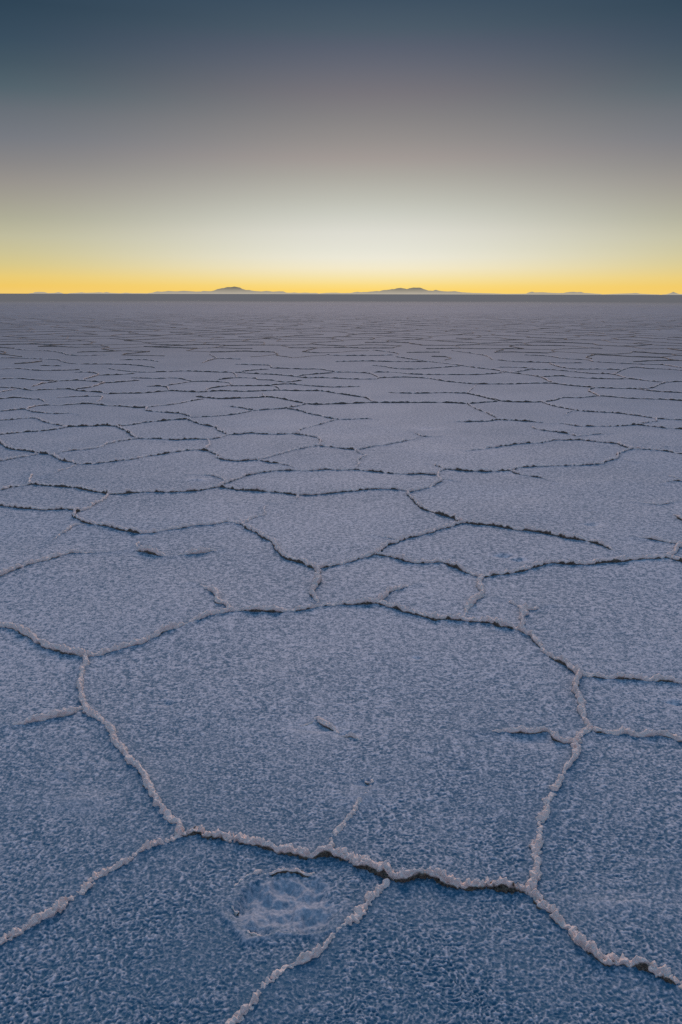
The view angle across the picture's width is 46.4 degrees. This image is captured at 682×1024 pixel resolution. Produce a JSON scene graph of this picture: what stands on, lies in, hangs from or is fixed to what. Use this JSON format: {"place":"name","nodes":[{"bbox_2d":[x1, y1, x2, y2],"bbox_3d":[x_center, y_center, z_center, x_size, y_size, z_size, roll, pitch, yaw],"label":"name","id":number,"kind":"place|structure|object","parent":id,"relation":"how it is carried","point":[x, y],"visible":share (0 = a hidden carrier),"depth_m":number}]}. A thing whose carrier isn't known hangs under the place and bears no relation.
{"place":"outdoors","nodes":[
{"label":"outdoors","id":0,"kind":"place"},
{"bbox_2d":[0,481,30,489],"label":"salt ridge","id":1,"kind":"structure","parent":0,"point":[10,486],"depth_m":5.11},
{"bbox_2d":[0,416,65,425],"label":"salt ridge","id":2,"kind":"structure","parent":0,"point":[43,420],"depth_m":7.81},
{"bbox_2d":[0,407,74,413],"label":"salt ridge","id":3,"kind":"structure","parent":0,"point":[32,410],"depth_m":8.34},
{"bbox_2d":[0,501,75,509],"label":"salt ridge","id":4,"kind":"structure","parent":0,"point":[56,507],"depth_m":4.57},
{"bbox_2d":[0,439,76,463],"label":"salt ridge","id":5,"kind":"structure","parent":0,"point":[40,452],"depth_m":6.18},
{"bbox_2d":[0,367,79,370],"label":"salt ridge","id":6,"kind":"structure","parent":0,"point":[41,370],"depth_m":12.91},
{"bbox_2d":[0,549,106,575],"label":"salt ridge","id":7,"kind":"structure","parent":0,"point":[56,554],"depth_m":3.67},
{"bbox_2d":[0,386,107,393],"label":"salt ridge","id":8,"kind":"structure","parent":0,"point":[76,389],"depth_m":10.29},
{"bbox_2d":[16,349,106,355],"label":"salt ridge","id":9,"kind":"structure","parent":0,"point":[58,352],"depth_m":16.74},
{"bbox_2d":[0,377,139,382],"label":"salt ridge","id":10,"kind":"structure","parent":0,"point":[73,380],"depth_m":11.36},
{"bbox_2d":[27,401,145,408],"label":"salt ridge","id":11,"kind":"structure","parent":0,"point":[104,404],"depth_m":8.85},
{"bbox_2d":[49,359,154,367],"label":"salt ridge","id":12,"kind":"structure","parent":0,"point":[104,363],"depth_m":14.02},
{"bbox_2d":[72,507,141,533],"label":"salt ridge","id":13,"kind":"structure","parent":0,"point":[108,524],"depth_m":4.25},
{"bbox_2d":[68,292,145,293],"bbox_3d":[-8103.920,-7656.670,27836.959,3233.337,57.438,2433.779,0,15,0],"label":"hills","id":14,"kind":"structure","parent":0,"point":[105,293],"depth_m":27370.64},
{"bbox_2d":[77,448,197,463],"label":"salt ridge","id":15,"kind":"structure","parent":0,"point":[137,457],"depth_m":5.97},
{"bbox_2d":[136,545,164,555],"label":"salt ridge","id":16,"kind":"structure","parent":0,"point":[148,549],"depth_m":3.79},
{"bbox_2d":[117,417,187,425],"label":"salt ridge","id":17,"kind":"structure","parent":0,"point":[164,419],"depth_m":7.72},
{"bbox_2d":[85,606,229,656],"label":"salt ridge","id":18,"kind":"structure","parent":0,"point":[157,633],"depth_m":2.88},
{"bbox_2d":[108,389,208,393],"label":"salt ridge","id":19,"kind":"structure","parent":0,"point":[130,392],"depth_m":10.07},
{"bbox_2d":[109,481,225,494],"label":"salt ridge","id":20,"kind":"structure","parent":0,"point":[127,491],"depth_m":4.98},
{"bbox_2d":[137,436,206,439],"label":"salt ridge","id":21,"kind":"structure","parent":0,"point":[170,438],"depth_m":6.81},
{"bbox_2d":[141,519,239,532],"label":"salt ridge","id":22,"kind":"structure","parent":0,"point":[182,525],"depth_m":4.24},
{"bbox_2d":[179,547,214,554],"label":"salt ridge","id":23,"kind":"structure","parent":0,"point":[199,550],"depth_m":3.80},
{"bbox_2d":[168,380,231,390],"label":"salt ridge","id":24,"kind":"structure","parent":0,"point":[205,381],"depth_m":11.07},
{"bbox_2d":[168,370,236,376],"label":"salt ridge","id":25,"kind":"structure","parent":0,"point":[203,371],"depth_m":12.70},
{"bbox_2d":[187,417,227,433],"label":"salt ridge","id":26,"kind":"structure","parent":0,"point":[211,425],"depth_m":7.46},
{"bbox_2d":[200,584,229,607],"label":"salt ridge","id":27,"kind":"structure","parent":0,"point":[215,592],"depth_m":3.23},
{"bbox_2d":[192,410,253,416],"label":"salt ridge","id":28,"kind":"structure","parent":0,"point":[230,413],"depth_m":8.14},
{"bbox_2d":[198,447,254,460],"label":"salt ridge","id":29,"kind":"structure","parent":0,"point":[224,458],"depth_m":5.96},
{"bbox_2d":[146,287,318,293],"bbox_3d":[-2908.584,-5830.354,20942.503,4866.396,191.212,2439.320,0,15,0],"label":"hills","id":30,"kind":"structure","parent":0,"point":[232,290],"depth_m":20563.79},
{"bbox_2d":[195,395,302,402],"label":"salt ridge","id":31,"kind":"structure","parent":0,"point":[233,397],"depth_m":9.48},
{"bbox_2d":[230,384,279,388],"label":"salt ridge","id":32,"kind":"structure","parent":0,"point":[255,385],"depth_m":10.76},
{"bbox_2d":[243,504,268,522],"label":"salt ridge","id":33,"kind":"structure","parent":0,"point":[252,517],"depth_m":4.41},
{"bbox_2d":[218,377,301,381],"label":"salt ridge","id":34,"kind":"structure","parent":0,"point":[258,379],"depth_m":11.54},
{"bbox_2d":[229,431,293,434],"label":"salt ridge","id":35,"kind":"structure","parent":0,"point":[244,432],"depth_m":7.06},
{"bbox_2d":[209,389,320,391],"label":"salt ridge","id":36,"kind":"structure","parent":0,"point":[211,390],"depth_m":10.21},
{"bbox_2d":[239,519,313,568],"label":"salt ridge","id":37,"kind":"structure","parent":0,"point":[304,561],"depth_m":3.84},
{"bbox_2d":[236,363,335,371],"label":"salt ridge","id":38,"kind":"structure","parent":0,"point":[285,367],"depth_m":13.29},
{"bbox_2d":[226,466,356,482],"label":"salt ridge","id":39,"kind":"structure","parent":0,"point":[288,468],"depth_m":5.58},
{"bbox_2d":[229,597,374,612],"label":"salt ridge","id":40,"kind":"structure","parent":0,"point":[277,609],"depth_m":3.13},
{"bbox_2d":[235,371,375,378],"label":"salt ridge","id":41,"kind":"structure","parent":0,"point":[301,376],"depth_m":11.82},
{"bbox_2d":[225,878,389,1023],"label":"salt ridge","id":42,"kind":"structure","parent":0,"point":[318,949],"depth_m":1.49},
{"bbox_2d":[293,431,321,443],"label":"salt ridge","id":43,"kind":"structure","parent":0,"point":[312,435],"depth_m":6.93},
{"bbox_2d":[287,407,336,418],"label":"salt ridge","id":44,"kind":"structure","parent":0,"point":[304,411],"depth_m":8.24},
{"bbox_2d":[271,382,360,386],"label":"salt ridge","id":45,"kind":"structure","parent":0,"point":[313,385],"depth_m":10.75},
{"bbox_2d":[0,294,681,1023],"bbox_3d":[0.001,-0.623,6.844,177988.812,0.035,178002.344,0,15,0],"label":"ground","id":46,"kind":"structure","parent":0,"point":[208,716],"depth_m":2.64},
{"bbox_2d":[0,452,36,460],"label":"salt ridge","id":47,"kind":"structure","parent":46,"relation":"on","point":[13,457],"depth_m":6.00},
{"bbox_2d":[0,425,67,434],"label":"salt ridge","id":48,"kind":"structure","parent":46,"relation":"on","point":[28,430],"depth_m":7.17},
{"bbox_2d":[0,622,84,656],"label":"salt ridge","id":49,"kind":"structure","parent":46,"relation":"on","point":[44,643],"depth_m":2.81},
{"bbox_2d":[12,706,82,724],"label":"salt ridge","id":50,"kind":"structure","parent":46,"relation":"on","point":[63,712],"depth_m":2.32},
{"bbox_2d":[54,523,82,538],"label":"salt ridge","id":51,"kind":"structure","parent":46,"relation":"on","point":[68,528],"depth_m":4.18},
{"bbox_2d":[30,481,108,493],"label":"salt ridge","id":52,"kind":"structure","parent":46,"relation":"on","point":[82,487],"depth_m":5.09},
{"bbox_2d":[0,834,180,944],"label":"salt ridge","id":53,"kind":"structure","parent":46,"relation":"on","point":[60,904],"depth_m":1.63},
{"bbox_2d":[68,422,115,426],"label":"salt ridge","id":54,"kind":"structure","parent":46,"relation":"on","point":[87,424],"depth_m":7.45},
{"bbox_2d":[80,493,108,510],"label":"salt ridge","id":55,"kind":"structure","parent":46,"relation":"on","point":[91,504],"depth_m":4.68},
{"bbox_2d":[59,437,136,452],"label":"salt ridge","id":56,"kind":"structure","parent":46,"relation":"on","point":[72,449],"depth_m":6.40},
{"bbox_2d":[76,653,184,836],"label":"salt ridge","id":57,"kind":"structure","parent":46,"relation":"on","point":[168,816],"depth_m":2.15},
{"bbox_2d":[145,406,190,416],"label":"salt ridge","id":58,"kind":"structure","parent":46,"relation":"on","point":[166,411],"depth_m":8.31},
{"bbox_2d":[147,398,202,406],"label":"salt ridge","id":59,"kind":"structure","parent":46,"relation":"on","point":[172,403],"depth_m":8.95},
{"bbox_2d":[234,869,261,885],"bbox_3d":[-0.196,0.783,1.699,0.025,0.018,0.120,14,21,41],"label":"crust lip","id":60,"kind":"object","parent":46,"relation":"on","point":[257,871],"visible":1,"depth_m":1.71},
{"bbox_2d":[219,483,298,494],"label":"salt ridge","id":61,"kind":"structure","parent":46,"relation":"on","point":[256,488],"depth_m":5.02},
{"bbox_2d":[253,402,306,410],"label":"salt ridge","id":62,"kind":"structure","parent":46,"relation":"on","point":[303,403],"depth_m":8.62},
{"bbox_2d":[179,825,395,879],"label":"salt ridge","id":63,"kind":"structure","parent":46,"relation":"on","point":[382,869],"depth_m":1.76},
{"bbox_2d":[258,443,318,459],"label":"salt ridge","id":64,"kind":"structure","parent":46,"relation":"on","point":[300,447],"depth_m":6.25},
{"bbox_2d":[264,867,314,877],"bbox_3d":[-0.115,0.777,1.715,0.119,0.020,0.024,0,15,0],"label":"crust lip","id":65,"kind":"object","parent":46,"relation":"on","point":[302,873],"visible":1,"depth_m":1.71},
{"bbox_2d":[309,562,321,602],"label":"salt ridge","id":66,"kind":"structure","parent":46,"relation":"on","point":[317,579],"depth_m":3.39},
{"bbox_2d":[303,716,338,733],"bbox_3d":[-0.053,0.612,2.302,0.124,0.022,0.062,5,16,18],"label":"crust flake","id":67,"kind":"object","parent":46,"relation":"on","point":[325,723],"visible":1,"depth_m":2.30},
{"bbox_2d":[319,442,354,449],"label":"salt ridge","id":68,"kind":"structure","parent":46,"relation":"on","point":[341,447],"depth_m":6.42},
{"bbox_2d":[0,304,681,355],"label":"salt ridges","id":69,"kind":"object","parent":46,"relation":"on","point":[122,324],"visible":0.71,"depth_m":30.85},
{"bbox_2d":[307,401,379,404],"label":"salt ridge","id":70,"kind":"structure","parent":46,"relation":"on","point":[340,402],"depth_m":9.02},
{"bbox_2d":[319,550,374,567],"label":"salt ridge","id":71,"kind":"structure","parent":46,"relation":"on","point":[357,557],"depth_m":3.69},
{"bbox_2d":[329,785,371,847],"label":"salt ridge","id":72,"kind":"structure","parent":46,"relation":"on","point":[338,829],"depth_m":1.88},
{"bbox_2d":[377,584,411,600],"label":"salt ridge","id":73,"kind":"structure","parent":46,"relation":"on","point":[386,593],"depth_m":3.29},
{"bbox_2d":[356,468,437,474],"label":"salt ridge","id":74,"kind":"structure","parent":46,"relation":"on","point":[408,472],"depth_m":5.50},
{"bbox_2d":[375,521,461,553],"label":"salt ridge","id":75,"kind":"structure","parent":46,"relation":"on","point":[403,537],"depth_m":4.07},
{"bbox_2d":[396,356,475,367],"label":"salt ridge","id":76,"kind":"structure","parent":46,"relation":"on","point":[436,362],"depth_m":14.49},
{"bbox_2d":[464,574,484,615],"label":"salt ridge","id":77,"kind":"structure","parent":46,"relation":"on","point":[471,601],"depth_m":3.25},
{"bbox_2d":[444,466,508,471],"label":"salt ridge","id":78,"kind":"structure","parent":46,"relation":"on","point":[458,468],"depth_m":5.59},
{"bbox_2d":[509,468,547,479],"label":"salt ridge","id":79,"kind":"structure","parent":46,"relation":"on","point":[519,473],"depth_m":5.46},
{"bbox_2d":[492,726,573,743],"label":"salt ridge","id":80,"kind":"structure","parent":46,"relation":"on","point":[555,736],"depth_m":2.25},
{"bbox_2d":[581,438,633,448],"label":"salt ridge","id":81,"kind":"structure","parent":46,"relation":"on","point":[614,442],"depth_m":6.63},
{"bbox_2d":[592,725,681,741],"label":"salt ridge","id":82,"kind":"structure","parent":46,"relation":"on","point":[645,733],"depth_m":2.25},
{"bbox_2d":[634,447,681,453],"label":"salt ridge","id":83,"kind":"structure","parent":46,"relation":"on","point":[663,449],"depth_m":6.34},
{"bbox_2d":[635,423,681,428],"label":"salt ridge","id":84,"kind":"structure","parent":46,"relation":"on","point":[655,425],"depth_m":7.47},
{"bbox_2d":[638,535,681,543],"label":"salt ridge","id":85,"kind":"structure","parent":46,"relation":"on","point":[652,537],"depth_m":4.01},
{"bbox_2d":[667,543,681,555],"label":"salt ridge","id":86,"kind":"structure","parent":46,"relation":"on","point":[677,546],"depth_m":3.84},
{"bbox_2d":[0,0,681,294],"label":"sky","id":87,"kind":"structure","parent":0,"point":[147,146]},
{"bbox_2d":[321,389,372,400],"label":"salt ridge","id":88,"kind":"structure","parent":0,"point":[349,394],"depth_m":9.80},
{"bbox_2d":[299,486,407,494],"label":"salt ridge","id":89,"kind":"structure","parent":0,"point":[345,490],"depth_m":5.01},
{"bbox_2d":[326,354,392,355],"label":"salt ridge","id":90,"kind":"structure","parent":0,"point":[358,355],"depth_m":16.12},
{"bbox_2d":[335,360,428,361],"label":"salt ridge","id":91,"kind":"structure","parent":0,"point":[383,361],"depth_m":14.68},
{"bbox_2d":[356,437,417,449],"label":"salt ridge","id":92,"kind":"structure","parent":0,"point":[387,443],"depth_m":6.57},
{"bbox_2d":[372,365,458,368],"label":"salt ridge","id":93,"kind":"structure","parent":0,"point":[416,368],"depth_m":13.40},
{"bbox_2d":[319,288,512,294],"bbox_3d":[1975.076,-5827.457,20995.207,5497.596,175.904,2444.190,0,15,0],"label":"hills","id":94,"kind":"structure","parent":0,"point":[408,291],"depth_m":20674.44},
{"bbox_2d":[380,400,466,403],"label":"salt ridge","id":95,"kind":"structure","parent":0,"point":[407,401],"depth_m":9.12},
{"bbox_2d":[406,468,444,493],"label":"salt ridge","id":96,"kind":"structure","parent":0,"point":[439,480],"depth_m":5.15},
{"bbox_2d":[375,551,479,576],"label":"salt ridge","id":97,"kind":"structure","parent":0,"point":[448,562],"depth_m":3.68},
{"bbox_2d":[388,391,466,393],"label":"salt ridge","id":98,"kind":"structure","parent":0,"point":[429,392],"depth_m":10.01},
{"bbox_2d":[407,492,461,520],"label":"salt ridge","id":99,"kind":"structure","parent":0,"point":[438,511],"depth_m":4.48},
{"bbox_2d":[375,371,504,374],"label":"salt ridge","id":100,"kind":"structure","parent":0,"point":[445,374],"depth_m":12.34},
{"bbox_2d":[375,598,517,630],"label":"salt ridge","id":101,"kind":"structure","parent":0,"point":[496,621],"depth_m":3.04},
{"bbox_2d":[390,867,528,894],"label":"salt ridge","id":102,"kind":"structure","parent":0,"point":[442,878],"depth_m":1.67},
{"bbox_2d":[430,377,513,383],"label":"salt ridge","id":103,"kind":"structure","parent":0,"point":[440,379],"depth_m":11.08},
{"bbox_2d":[453,418,543,422],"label":"salt ridge","id":104,"kind":"structure","parent":0,"point":[481,420],"depth_m":7.78},
{"bbox_2d":[467,392,540,401],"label":"salt ridge","id":105,"kind":"structure","parent":0,"point":[470,393],"depth_m":9.28},
{"bbox_2d":[477,367,551,381],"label":"salt ridge","id":106,"kind":"structure","parent":0,"point":[515,373],"depth_m":12.52},
{"bbox_2d":[464,437,580,450],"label":"salt ridge","id":107,"kind":"structure","parent":0,"point":[523,442],"depth_m":6.62},
{"bbox_2d":[517,603,538,626],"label":"salt ridge","id":108,"kind":"structure","parent":0,"point":[524,609],"depth_m":3.09},
{"bbox_2d":[461,519,613,550],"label":"salt ridge","id":109,"kind":"structure","parent":0,"point":[562,534],"depth_m":4.16},
{"bbox_2d":[497,359,581,362],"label":"salt ridge","id":110,"kind":"structure","parent":0,"point":[539,361],"depth_m":14.58},
{"bbox_2d":[517,623,578,673],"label":"salt ridge","id":111,"kind":"structure","parent":0,"point":[561,659],"depth_m":2.74},
{"bbox_2d":[532,426,576,435],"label":"salt ridge","id":112,"kind":"structure","parent":0,"point":[558,431],"depth_m":7.18},
{"bbox_2d":[515,382,595,387],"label":"salt ridge","id":113,"kind":"structure","parent":0,"point":[555,383],"depth_m":11.06},
{"bbox_2d":[513,292,602,294],"bbox_3d":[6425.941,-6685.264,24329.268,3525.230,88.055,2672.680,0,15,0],"label":"hills","id":114,"kind":"structure","parent":0,"point":[565,293],"depth_m":23700.42},
{"bbox_2d":[525,727,591,889],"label":"salt ridge","id":115,"kind":"structure","parent":0,"point":[535,846],"depth_m":1.90},
{"bbox_2d":[543,395,597,401],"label":"salt ridge","id":116,"kind":"structure","parent":0,"point":[558,398],"depth_m":9.59},
{"bbox_2d":[515,368,626,377],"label":"salt ridge","id":117,"kind":"structure","parent":0,"point":[572,371],"depth_m":12.77},
{"bbox_2d":[511,446,632,469],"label":"salt ridge","id":118,"kind":"structure","parent":0,"point":[579,464],"depth_m":5.81},
{"bbox_2d":[483,553,666,576],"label":"salt ridge","id":119,"kind":"structure","parent":0,"point":[595,561],"depth_m":3.66},
{"bbox_2d":[571,668,592,727],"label":"salt ridge","id":120,"kind":"structure","parent":0,"point":[581,702],"depth_m":2.41},
{"bbox_2d":[549,363,619,369],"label":"salt ridge","id":121,"kind":"structure","parent":0,"point":[586,368],"depth_m":13.27},
{"bbox_2d":[561,422,634,425],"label":"salt ridge","id":122,"kind":"structure","parent":0,"point":[632,423],"depth_m":7.53},
{"bbox_2d":[541,400,655,417],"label":"salt ridge","id":123,"kind":"structure","parent":0,"point":[588,410],"depth_m":8.41},
{"bbox_2d":[524,354,681,367],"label":"salt ridge","id":124,"kind":"structure","parent":0,"point":[606,361],"depth_m":14.55},
{"bbox_2d":[525,885,681,988],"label":"salt ridge","id":125,"kind":"structure","parent":0,"point":[612,958],"depth_m":1.49},
{"bbox_2d":[539,375,681,381],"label":"salt ridge","id":126,"kind":"structure","parent":0,"point":[610,378],"depth_m":11.74},
{"bbox_2d":[603,293,658,294],"bbox_3d":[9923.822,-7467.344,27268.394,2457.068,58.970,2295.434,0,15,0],"label":"hills","id":127,"kind":"structure","parent":0,"point":[631,294],"depth_m":26747.44},
{"bbox_2d":[582,670,681,683],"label":"salt ridge","id":128,"kind":"structure","parent":0,"point":[658,677],"depth_m":2.57},
{"bbox_2d":[596,386,681,392],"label":"salt ridge","id":129,"kind":"structure","parent":0,"point":[640,389],"depth_m":10.46},
{"bbox_2d":[600,395,681,400],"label":"salt ridge","id":130,"kind":"structure","parent":0,"point":[679,399],"depth_m":9.51},
{"bbox_2d":[615,366,681,372],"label":"salt ridge","id":131,"kind":"structure","parent":0,"point":[647,368],"depth_m":13.35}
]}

